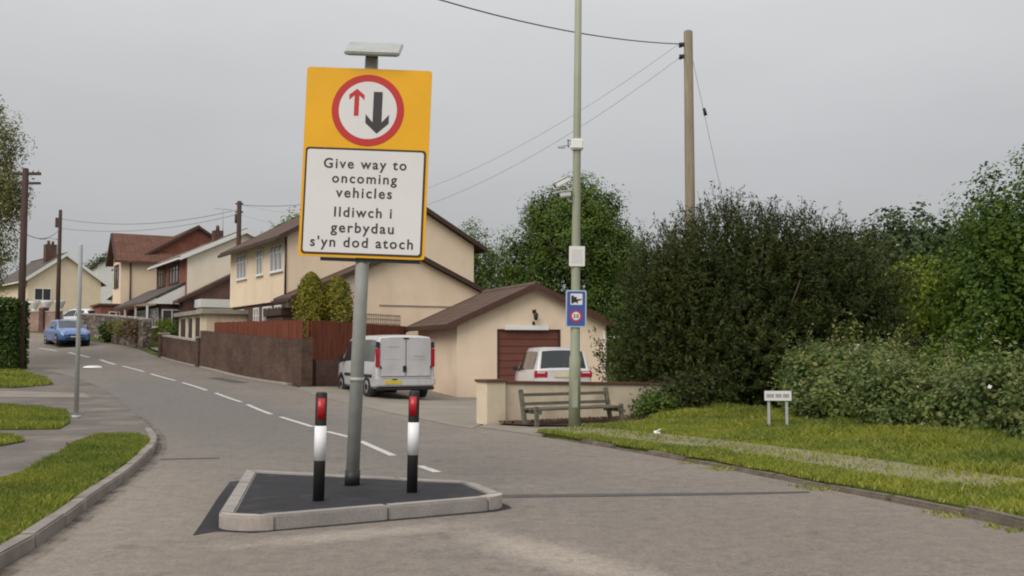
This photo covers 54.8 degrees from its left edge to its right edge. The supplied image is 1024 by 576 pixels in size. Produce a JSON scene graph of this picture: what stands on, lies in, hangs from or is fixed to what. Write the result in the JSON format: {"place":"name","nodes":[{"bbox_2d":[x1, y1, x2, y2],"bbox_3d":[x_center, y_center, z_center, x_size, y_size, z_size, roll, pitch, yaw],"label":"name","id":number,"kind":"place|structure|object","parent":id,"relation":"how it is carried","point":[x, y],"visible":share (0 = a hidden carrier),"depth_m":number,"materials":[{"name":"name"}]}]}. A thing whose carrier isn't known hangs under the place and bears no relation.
{"place":"outdoors","nodes":[
{"label":"outdoors","id":0,"kind":"place"},
{"bbox_2d":[0,432,24,443],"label":"grass","id":1,"kind":"structure","parent":0,"point":[6,437],"depth_m":15.31,"materials":[{"name":"green plant"}]},
{"bbox_2d":[0,368,52,387],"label":"grass","id":2,"kind":"structure","parent":0,"point":[11,378],"depth_m":33.66,"materials":[{"name":"green plant"}]},
{"bbox_2d":[0,384,52,387],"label":"kerb","id":3,"kind":"structure","parent":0,"point":[27,386],"depth_m":31.58,"materials":[{"name":"grey concrete"}]},
{"bbox_2d":[0,402,69,429],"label":"grass","id":4,"kind":"structure","parent":0,"point":[17,416],"depth_m":19.73,"materials":[{"name":"green plant"}]},
{"bbox_2d":[298,386,480,427],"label":"driveway","id":5,"kind":"structure","parent":0,"point":[434,406],"depth_m":27.85,"materials":[{"name":"concrete"}]},
{"bbox_2d":[338,335,434,397],"bbox_3d":[-4.246,2.549,32.373,2.240,1.995,4.870,2,-4,-25],"label":"van","id":6,"kind":"object","parent":5,"relation":"on","point":[393,363],"visible":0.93,"depth_m":30.33,"materials":[{"name":"paint"}]},
{"bbox_2d":[513,347,591,381],"bbox_3d":[1.209,2.772,31.314,2.070,1.805,4.300,1,-4,-9],"label":"car","id":7,"kind":"object","parent":5,"relation":"on","point":[544,364],"visible":0.21,"depth_m":29.44,"materials":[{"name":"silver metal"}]},
{"bbox_2d":[28,331,994,404],"bbox_3d":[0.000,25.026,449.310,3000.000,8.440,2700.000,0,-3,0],"label":"ground","id":8,"kind":"structure","parent":0,"point":[154,343],"depth_m":54.22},
{"bbox_2d":[0,295,30,369],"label":"hedge","id":9,"kind":"object","parent":8,"relation":"on","point":[10,314],"visible":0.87,"depth_m":39.45,"materials":[{"name":"green plant"}]},
{"bbox_2d":[0,95,39,297],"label":"tree","id":10,"kind":"object","parent":8,"relation":"on","point":[9,201],"visible":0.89,"depth_m":42.36,"materials":[{"name":"green plant"}]},
{"bbox_2d":[11,168,40,368],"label":"telegraph pole","id":11,"kind":"object","parent":8,"relation":"on","point":[25,173],"visible":0.91,"depth_m":40.08,"materials":[{"name":"brown wood"}]},
{"bbox_2d":[28,301,39,310],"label":"garden urn","id":12,"kind":"object","parent":8,"relation":"on","point":[34,305],"visible":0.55,"depth_m":65.05,"materials":[{"name":"white stone"}]},
{"bbox_2d":[26,307,62,331],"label":"brick wall","id":13,"kind":"structure","parent":8,"relation":"on","point":[41,319],"depth_m":62.84,"materials":[{"name":"brown brick"}]},
{"bbox_2d":[41,301,52,306],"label":"garden urn","id":14,"kind":"object","parent":8,"relation":"on","point":[46,303],"visible":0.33,"depth_m":64.43,"materials":[{"name":"white stone"}]},
{"bbox_2d":[45,210,61,319],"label":"telegraph pole","id":15,"kind":"object","parent":8,"relation":"on","point":[58,222],"visible":0.75,"depth_m":61.14,"materials":[{"name":"brown wood"}]},
{"bbox_2d":[0,240,108,312],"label":"bungalow","id":16,"kind":"object","parent":8,"relation":"on","point":[41,274],"visible":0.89,"depth_m":85.53,"materials":[{"name":"beige paint"}]},
{"bbox_2d":[33,288,50,300],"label":"window","id":17,"kind":"structure","parent":16,"relation":"in","point":[40,294],"depth_m":83.94,"materials":[{"name":"white plastic"}]},
{"bbox_2d":[54,300,65,318],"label":"garden urn","id":18,"kind":"object","parent":8,"relation":"on","point":[62,303],"visible":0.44,"depth_m":63.82,"materials":[{"name":"white stone"}]},
{"bbox_2d":[0,369,147,477],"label":"footway","id":19,"kind":"structure","parent":8,"relation":"on","point":[101,411],"depth_m":20.07,"materials":[{"name":"grey concrete"}]},
{"bbox_2d":[0,440,24,445],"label":"verge","id":20,"kind":"structure","parent":19,"relation":"on","point":[21,441],"depth_m":14.95,"materials":[{"name":"green plant"}]},
{"bbox_2d":[72,244,82,418],"bbox_3d":[-9.000,0.932,20.481,0.170,3.720,0.170,0,-3,0],"label":"metal post","id":21,"kind":"object","parent":19,"relation":"on","point":[78,342],"visible":0.87,"depth_m":20.45,"materials":[{"name":"grey metal"}]},
{"bbox_2d":[0,370,156,569],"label":"kerb","id":22,"kind":"structure","parent":8,"relation":"on","point":[28,540],"depth_m":8.86,"materials":[{"name":"concrete"}]},
{"bbox_2d":[64,309,94,319],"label":"car","id":23,"kind":"object","parent":8,"relation":"on","point":[70,314],"visible":0.06,"depth_m":66.64,"materials":[{"name":"white paint"}]},
{"bbox_2d":[84,251,106,267],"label":"tree","id":24,"kind":"object","parent":8,"relation":"on","point":[99,259],"visible":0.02,"depth_m":121.74,"materials":[{"name":"green plant"}]},
{"bbox_2d":[88,259,112,303],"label":"house","id":25,"kind":"structure","parent":8,"relation":"on","point":[102,271],"depth_m":112.75,"materials":[{"name":"white paint"}]},
{"bbox_2d":[98,318,112,342],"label":"shrub","id":26,"kind":"object","parent":8,"relation":"on","point":[106,335],"visible":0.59,"depth_m":56.95,"materials":[{"name":"green plant"}]},
{"bbox_2d":[105,293,112,303],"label":"house","id":27,"kind":"structure","parent":8,"relation":"on","point":[110,297],"depth_m":76.09,"materials":[{"name":"white paint"}]},
{"bbox_2d":[103,316,127,343],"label":"shrub","id":28,"kind":"object","parent":8,"relation":"on","point":[115,326],"visible":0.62,"depth_m":54.72,"materials":[{"name":"green plant"}]},
{"bbox_2d":[81,313,151,349],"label":"stone wall","id":29,"kind":"structure","parent":8,"relation":"on","point":[91,321],"depth_m":55.24,"materials":[{"name":"grey stone"}]},
{"bbox_2d":[118,316,139,347],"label":"shrub","id":30,"kind":"object","parent":8,"relation":"on","point":[129,329],"visible":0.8,"depth_m":52.65,"materials":[{"name":"brown plant"}]},
{"bbox_2d":[90,225,211,315],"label":"house","id":31,"kind":"structure","parent":8,"relation":"on","point":[131,259],"depth_m":66.11,"materials":[{"name":"beige brick"}]},
{"bbox_2d":[113,264,118,288],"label":"window","id":32,"kind":"structure","parent":31,"relation":"in","point":[116,268],"depth_m":66.44,"materials":[{"name":"grey glass"}]},
{"bbox_2d":[151,316,177,341],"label":"shrub","id":33,"kind":"object","parent":8,"relation":"on","point":[162,328],"visible":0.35,"depth_m":51.93,"materials":[{"name":"green plant"}]},
{"bbox_2d":[166,320,178,335],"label":"shrub","id":34,"kind":"object","parent":8,"relation":"on","point":[174,329],"visible":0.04,"depth_m":50.57,"materials":[{"name":"green plant"}]},
{"bbox_2d":[158,332,200,366],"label":"brick wall","id":35,"kind":"structure","parent":8,"relation":"on","point":[182,349],"depth_m":44.73,"materials":[{"name":"brown brick"}]},
{"bbox_2d":[113,208,257,339],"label":"house","id":36,"kind":"structure","parent":8,"relation":"on","point":[197,278],"depth_m":56.62,"materials":[{"name":"white paint"}]},
{"bbox_2d":[137,310,144,317],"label":"window","id":37,"kind":"structure","parent":36,"relation":"in","point":[139,313],"depth_m":60.59,"materials":[{"name":"grey glass"}]},
{"bbox_2d":[149,308,158,328],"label":"window","id":38,"kind":"structure","parent":36,"relation":"in","point":[154,313],"depth_m":57.12,"materials":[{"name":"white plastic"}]},
{"bbox_2d":[156,267,165,288],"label":"window","id":39,"kind":"structure","parent":36,"relation":"in","point":[161,272],"depth_m":61.96,"materials":[{"name":"grey glass"}]},
{"bbox_2d":[162,309,178,328],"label":"window","id":40,"kind":"structure","parent":36,"relation":"in","point":[166,313],"depth_m":55.93,"materials":[{"name":"white plastic"}]},
{"bbox_2d":[168,263,178,285],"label":"window","id":41,"kind":"structure","parent":36,"relation":"in","point":[173,269],"depth_m":58.87,"materials":[{"name":"grey glass"}]},
{"bbox_2d":[173,309,247,338],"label":"outbuilding","id":42,"kind":"structure","parent":8,"relation":"on","point":[193,323],"depth_m":45.12,"materials":[{"name":"beige paint"}]},
{"bbox_2d":[235,201,242,245],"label":"telegraph pole","id":43,"kind":"object","parent":8,"relation":"on","point":[239,204],"visible":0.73,"depth_m":53.23,"materials":[{"name":"brown wood"}]},
{"bbox_2d":[61,215,233,231],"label":"overhead wire","id":44,"kind":"object","parent":43,"relation":"attached to","point":[152,229],"visible":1,"depth_m":56.53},
{"bbox_2d":[64,210,234,223],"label":"overhead wire","id":45,"kind":"object","parent":43,"relation":"attached to","point":[159,222],"visible":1,"depth_m":56.44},
{"bbox_2d":[200,330,312,387],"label":"brick wall","id":46,"kind":"structure","parent":8,"relation":"on","point":[286,360],"depth_m":36.38,"materials":[{"name":"brown brick"}]},
{"bbox_2d":[214,320,304,338],"bbox_3d":[-9.688,1.724,37.340,0.176,1.056,9.084,2,-4,-35],"label":"fence","id":47,"kind":"object","parent":46,"relation":"on","point":[291,329],"visible":0.98,"depth_m":36.29,"materials":[{"name":"brown wood"}]},
{"bbox_2d":[261,206,299,232],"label":"tree","id":48,"kind":"object","parent":8,"relation":"on","point":[289,217],"visible":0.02,"depth_m":62.12,"materials":[{"name":"green plant"}]},
{"bbox_2d":[291,271,328,337],"bbox_3d":[-7.548,1.476,36.978,1.533,4.274,1.530,0,-3,0],"label":"conifer","id":49,"kind":"object","parent":8,"relation":"on","point":[309,309],"visible":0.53,"depth_m":36.68,"materials":[{"name":"green plant"}]},
{"bbox_2d":[312,359,339,385],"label":"brick wall","id":50,"kind":"structure","parent":8,"relation":"on","point":[325,372],"depth_m":34.20,"materials":[{"name":"brown brick"}]},
{"bbox_2d":[307,320,405,359],"bbox_3d":[-5.625,2.100,36.549,0.176,1.658,6.402,-2,-4,24],"label":"fence","id":51,"kind":"object","parent":50,"relation":"on","point":[331,340],"visible":0.45,"depth_m":34.90,"materials":[{"name":"brown wood"}]},
{"bbox_2d":[366,313,400,325],"bbox_3d":[-4.992,1.234,37.843,0.026,0.450,2.793,-2,-4,24],"label":"trellis","id":52,"kind":"object","parent":51,"relation":"attached to","point":[384,319],"visible":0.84,"depth_m":37.99,"materials":[{"name":"beige wood"}]},
{"bbox_2d":[318,275,353,359],"bbox_3d":[-6.644,1.598,37.460,1.664,4.222,1.668,0,-3,0],"label":"conifer","id":53,"kind":"object","parent":8,"relation":"on","point":[336,285],"visible":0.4,"depth_m":37.16,"materials":[{"name":"green plant"}]},
{"bbox_2d":[217,207,487,335],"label":"house","id":54,"kind":"structure","parent":8,"relation":"on","point":[270,268],"depth_m":41.33,"materials":[{"name":"paint"}]},
{"bbox_2d":[235,253,246,280],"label":"window","id":55,"kind":"structure","parent":54,"relation":"in","point":[241,260],"depth_m":45.86,"materials":[{"name":"white plastic"}]},
{"bbox_2d":[253,308,258,320],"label":"window","id":56,"kind":"structure","parent":54,"relation":"in","point":[255,310],"depth_m":44.00,"materials":[{"name":"white plastic"}]},
{"bbox_2d":[254,248,262,276],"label":"window","id":57,"kind":"structure","parent":54,"relation":"in","point":[259,253],"depth_m":43.35,"materials":[{"name":"white plastic"}]},
{"bbox_2d":[262,306,271,320],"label":"window","id":58,"kind":"structure","parent":54,"relation":"in","point":[268,307],"depth_m":42.92,"materials":[{"name":"white plastic"}]},
{"bbox_2d":[268,242,282,273],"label":"window","id":59,"kind":"structure","parent":54,"relation":"in","point":[276,251],"depth_m":41.31,"materials":[{"name":"white plastic"}]},
{"bbox_2d":[458,216,513,289],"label":"tree","id":60,"kind":"object","parent":8,"relation":"on","point":[482,275],"visible":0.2,"depth_m":52.67,"materials":[{"name":"green plant"}]},
{"bbox_2d":[405,281,619,397],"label":"garage","id":61,"kind":"structure","parent":8,"relation":"on","point":[496,333],"depth_m":35.34,"materials":[{"name":"beige paint"}]},
{"bbox_2d":[499,329,557,380],"bbox_3d":[0.586,2.846,35.415,2.444,2.717,0.052,1,-4,-20],"label":"garage door","id":62,"kind":"structure","parent":61,"relation":"in","point":[513,344],"depth_m":35.28,"materials":[{"name":"brown wood"}]},
{"bbox_2d":[486,169,653,359],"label":"tree","id":63,"kind":"object","parent":8,"relation":"on","point":[598,231],"visible":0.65,"depth_m":47.27,"materials":[{"name":"green plant"}]},
{"bbox_2d":[475,379,676,425],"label":"garden wall","id":64,"kind":"structure","parent":8,"relation":"on","point":[497,400],"depth_m":20.23,"materials":[{"name":"beige paint"}]},
{"bbox_2d":[608,291,674,382],"bbox_3d":[5.637,1.880,38.566,4.263,4.687,3.679,0,-3,0],"label":"shrub","id":65,"kind":"object","parent":8,"relation":"on","point":[616,342],"visible":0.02,"depth_m":38.21,"materials":[{"name":"green plant"}]},
{"bbox_2d":[624,384,682,417],"bbox_3d":[3.003,2.544,20.782,1.270,1.030,0.987,0,-3,0],"label":"shrub","id":66,"kind":"object","parent":8,"relation":"on","point":[647,408],"visible":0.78,"depth_m":20.73,"materials":[{"name":"green plant"}]},
{"bbox_2d":[679,30,694,326],"bbox_3d":[5.229,-2.065,29.203,0.424,11.277,0.325,-2,-4,28],"label":"telegraph pole","id":67,"kind":"object","parent":8,"relation":"on","point":[687,45],"visible":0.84,"depth_m":29.25,"materials":[{"name":"brown wood"}]},
{"bbox_2d":[245,45,676,212],"bbox_3d":[-4.860,-5.150,41.416,0.010,2.918,31.065,3,-5,-39],"label":"overhead wire","id":68,"kind":"object","parent":67,"relation":"attached to","point":[531,139],"visible":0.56,"depth_m":34.32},
{"bbox_2d":[246,58,678,224],"bbox_3d":[-4.860,-4.583,41.356,0.011,3.178,31.104,3,-5,-39],"label":"overhead wire","id":69,"kind":"object","parent":67,"relation":"attached to","point":[536,153],"visible":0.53,"depth_m":34.07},
{"bbox_2d":[440,0,679,43],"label":"overhead wire","id":70,"kind":"object","parent":67,"relation":"attached to","point":[551,27],"visible":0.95,"depth_m":24.95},
{"bbox_2d":[693,62,727,218],"bbox_3d":[6.650,-1.876,29.970,2.978,9.803,0.012,2,-4,-33],"label":"overhead wire","id":71,"kind":"object","parent":67,"relation":"attached to","point":[707,129],"visible":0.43,"depth_m":29.66,"materials":[{"name":"black metal"}]},
{"bbox_2d":[536,401,1023,516],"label":"verge","id":72,"kind":"structure","parent":8,"relation":"on","point":[550,435],"depth_m":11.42,"materials":[{"name":"green plant"}]},
{"bbox_2d":[568,0,581,426],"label":"lamp post","id":73,"kind":"object","parent":72,"relation":"on","point":[574,384],"visible":0.89,"depth_m":18.20,"materials":[{"name":"metal"}]},
{"bbox_2d":[553,174,572,189],"bbox_3d":[0.958,-1.958,18.253,0.385,0.290,0.145,1,-4,-10],"label":"security camera","id":74,"kind":"object","parent":73,"relation":"attached to","point":[562,181],"visible":1,"depth_m":18.20,"materials":[{"name":"grey paint"}]},
{"bbox_2d":[555,190,572,202],"bbox_3d":[0.988,-1.695,18.172,0.374,0.236,0.145,2,-4,-35],"label":"security camera","id":75,"kind":"object","parent":73,"relation":"attached to","point":[564,193],"visible":1,"depth_m":18.11,"materials":[{"name":"grey paint"}]},
{"bbox_2d":[558,138,583,150],"bbox_3d":[1.084,-2.663,18.326,0.477,0.200,0.220,1,-3,0],"label":"antenna box","id":76,"kind":"object","parent":73,"relation":"attached to","point":[577,143],"visible":1,"depth_m":18.24,"materials":[{"name":"white plastic"}]},
{"bbox_2d":[572,380,577,407],"bbox_3d":[1.148,1.925,17.959,0.100,0.500,0.014,1,-3,0],"label":"access door","id":77,"kind":"structure","parent":73,"relation":"in","point":[574,382],"depth_m":17.95,"materials":[{"name":"paint"}]},
{"bbox_2d":[565,290,586,326],"bbox_3d":[1.173,0.378,18.057,0.380,0.680,0.021,1,-3,0],"label":"camera sign","id":78,"kind":"object","parent":73,"relation":"attached to","point":[576,301],"visible":1,"depth_m":18.05,"materials":[{"name":"blue metal"}]},
{"bbox_2d":[569,246,584,265],"bbox_3d":[1.193,-0.584,18.133,0.290,0.370,0.033,1,-3,0],"label":"notice plate","id":79,"kind":"object","parent":73,"relation":"attached to","point":[576,255],"visible":1,"depth_m":18.12,"materials":[{"name":"metal"}]},
{"bbox_2d":[632,334,746,413],"bbox_3d":[3.932,1.926,21.993,2.832,1.792,2.155,2,-4,-31],"label":"bramble bush","id":80,"kind":"object","parent":72,"relation":"on","point":[693,390],"visible":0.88,"depth_m":21.66,"materials":[{"name":"green plant"}]},
{"bbox_2d":[588,181,937,407],"bbox_3d":[6.098,0.215,24.095,8.524,5.706,4.892,0,-3,0],"label":"bush","id":81,"kind":"object","parent":72,"relation":"on","point":[750,302],"visible":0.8,"depth_m":23.43,"materials":[{"name":"green plant"}]},
{"bbox_2d":[764,391,790,425],"bbox_3d":[4.531,2.236,16.803,0.450,0.965,0.064,0,-4,4],"label":"street nameplate","id":82,"kind":"object","parent":72,"relation":"on","point":[769,396],"visible":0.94,"depth_m":16.80,"materials":[{"name":"grey paint"}]},
{"bbox_2d":[534,426,1023,486],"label":"path","id":83,"kind":"structure","parent":72,"relation":"on","point":[853,465],"depth_m":12.56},
{"bbox_2d":[767,315,946,407],"bbox_3d":[7.364,1.640,20.879,4.389,2.123,2.302,1,-4,-20],"label":"bramble bush","id":84,"kind":"object","parent":72,"relation":"on","point":[857,330],"visible":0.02,"depth_m":20.61,"materials":[{"name":"green plant"}]},
{"bbox_2d":[770,311,963,419],"bbox_3d":[6.459,1.516,18.478,3.501,2.153,3.129,0,-3,0],"label":"bramble bush","id":85,"kind":"object","parent":72,"relation":"on","point":[821,380],"visible":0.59,"depth_m":18.11,"materials":[{"name":"green plant"}]},
{"bbox_2d":[825,324,1022,429],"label":"bramble bush","id":86,"kind":"object","parent":72,"relation":"on","point":[894,395],"visible":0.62,"depth_m":16.14,"materials":[{"name":"green plant"}]},
{"bbox_2d":[897,323,1019,374],"bbox_3d":[12.007,1.398,20.001,8.710,2.476,3.008,-1,-4,14],"label":"bramble bush","id":87,"kind":"object","parent":72,"relation":"on","point":[955,350],"visible":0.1,"depth_m":20.18,"materials":[{"name":"green plant"}]},
{"bbox_2d":[930,313,1023,439],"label":"bramble bush","id":88,"kind":"object","parent":72,"relation":"on","point":[1008,416],"visible":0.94,"depth_m":14.96,"materials":[{"name":"green plant"}]},
{"bbox_2d":[553,438,1023,529],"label":"kerb","id":89,"kind":"structure","parent":8,"relation":"on","point":[987,515],"depth_m":9.90,"materials":[{"name":"concrete"}]},
{"bbox_2d":[818,228,897,276],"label":"tree","id":90,"kind":"object","parent":8,"relation":"on","point":[863,251],"visible":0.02,"depth_m":67.33,"materials":[{"name":"green plant"}]},
{"bbox_2d":[835,195,973,299],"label":"tree","id":91,"kind":"object","parent":8,"relation":"on","point":[913,234],"visible":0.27,"depth_m":69.99,"materials":[{"name":"green plant"}]},
{"bbox_2d":[868,243,980,365],"bbox_3d":[13.221,1.062,33.122,6.084,5.182,3.610,0,-3,0],"label":"shrub","id":92,"kind":"object","parent":8,"relation":"on","point":[924,303],"visible":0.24,"depth_m":32.37,"materials":[{"name":"green plant"}]},
{"bbox_2d":[915,143,1023,374],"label":"tree","id":93,"kind":"object","parent":8,"relation":"on","point":[994,283],"visible":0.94,"depth_m":29.17,"materials":[{"name":"green plant"}]},
{"bbox_2d":[0,333,1023,575],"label":"road","id":94,"kind":"structure","parent":0,"point":[568,508],"depth_m":8.82,"materials":[{"name":"grey asphalt"}]},
{"bbox_2d":[43,319,89,345],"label":"car","id":95,"kind":"object","parent":94,"relation":"on","point":[58,332],"visible":0.89,"depth_m":54.75,"materials":[{"name":"blue paint"}]},
{"bbox_2d":[161,357,291,384],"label":"kerb","id":96,"kind":"structure","parent":94,"relation":"on","point":[285,383],"depth_m":38.09,"materials":[{"name":"grey concrete"}]},
{"bbox_2d":[219,470,501,530],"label":"traffic island","id":97,"kind":"structure","parent":94,"relation":"on","point":[260,500],"depth_m":9.04,"materials":[{"name":"black asphalt"}]},
{"bbox_2d":[313,392,326,501],"bbox_3d":[-1.756,1.453,9.029,0.108,0.995,0.110,2,-4,-12],"label":"bollard","id":98,"kind":"object","parent":97,"relation":"on","point":[320,431],"visible":1,"depth_m":8.99,"materials":[{"name":"black plastic"}]},
{"bbox_2d":[298,42,431,485],"bbox_3d":[-1.541,-0.295,10.107,1.290,4.598,0.311,2,-3,0],"label":"give way sign","id":99,"kind":"object","parent":97,"relation":"on","point":[364,184],"visible":1,"depth_m":10.11,"materials":[{"name":"metal"}]},
{"bbox_2d":[407,391,419,492],"bbox_3d":[-0.957,1.489,9.546,0.108,0.985,0.110,1,-3,6],"label":"bollard","id":100,"kind":"object","parent":97,"relation":"on","point":[413,446],"visible":0.98,"depth_m":9.50,"materials":[{"name":"plastic"}]},
{"bbox_2d":[678,459,1023,532],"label":"weeds","id":101,"kind":"object","parent":94,"relation":"on","point":[932,512],"visible":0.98,"depth_m":8.96,"materials":[{"name":"green plant"}]},
{"bbox_2d":[0,0,1023,338],"label":"sky","id":102,"kind":"structure","parent":0,"point":[137,112],"materials":[{"name":"grey"}]},
{"bbox_2d":[477,418,644,436],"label":"pavement","id":103,"kind":"structure","parent":0,"point":[522,429],"depth_m":18.45,"materials":[{"name":"grey concrete"}]},
{"bbox_2d":[518,387,623,426],"bbox_3d":[1.178,2.336,19.321,2.107,0.726,0.631,2,-4,-31],"label":"park bench","id":104,"kind":"object","parent":103,"relation":"on","point":[537,411],"visible":0.81,"depth_m":19.29,"materials":[{"name":"brown wood"}]},
{"bbox_2d":[502,415,644,424],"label":"soil","id":105,"kind":"structure","parent":103,"relation":"on","point":[565,422],"depth_m":19.49,"materials":[{"name":"brown soil"}]},
{"bbox_2d":[499,415,632,423],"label":"dead leaves","id":106,"kind":"object","parent":105,"relation":"on","point":[567,419],"visible":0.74,"depth_m":19.91,"materials":[{"name":"brown plant"}]},
{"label":"verge","id":107,"kind":"structure","parent":0,"visible":0},
{"bbox_2d":[0,431,151,544],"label":"grass","id":108,"kind":"structure","parent":107,"relation":"on","point":[77,467],"depth_m":10.43,"materials":[{"name":"green plant"}]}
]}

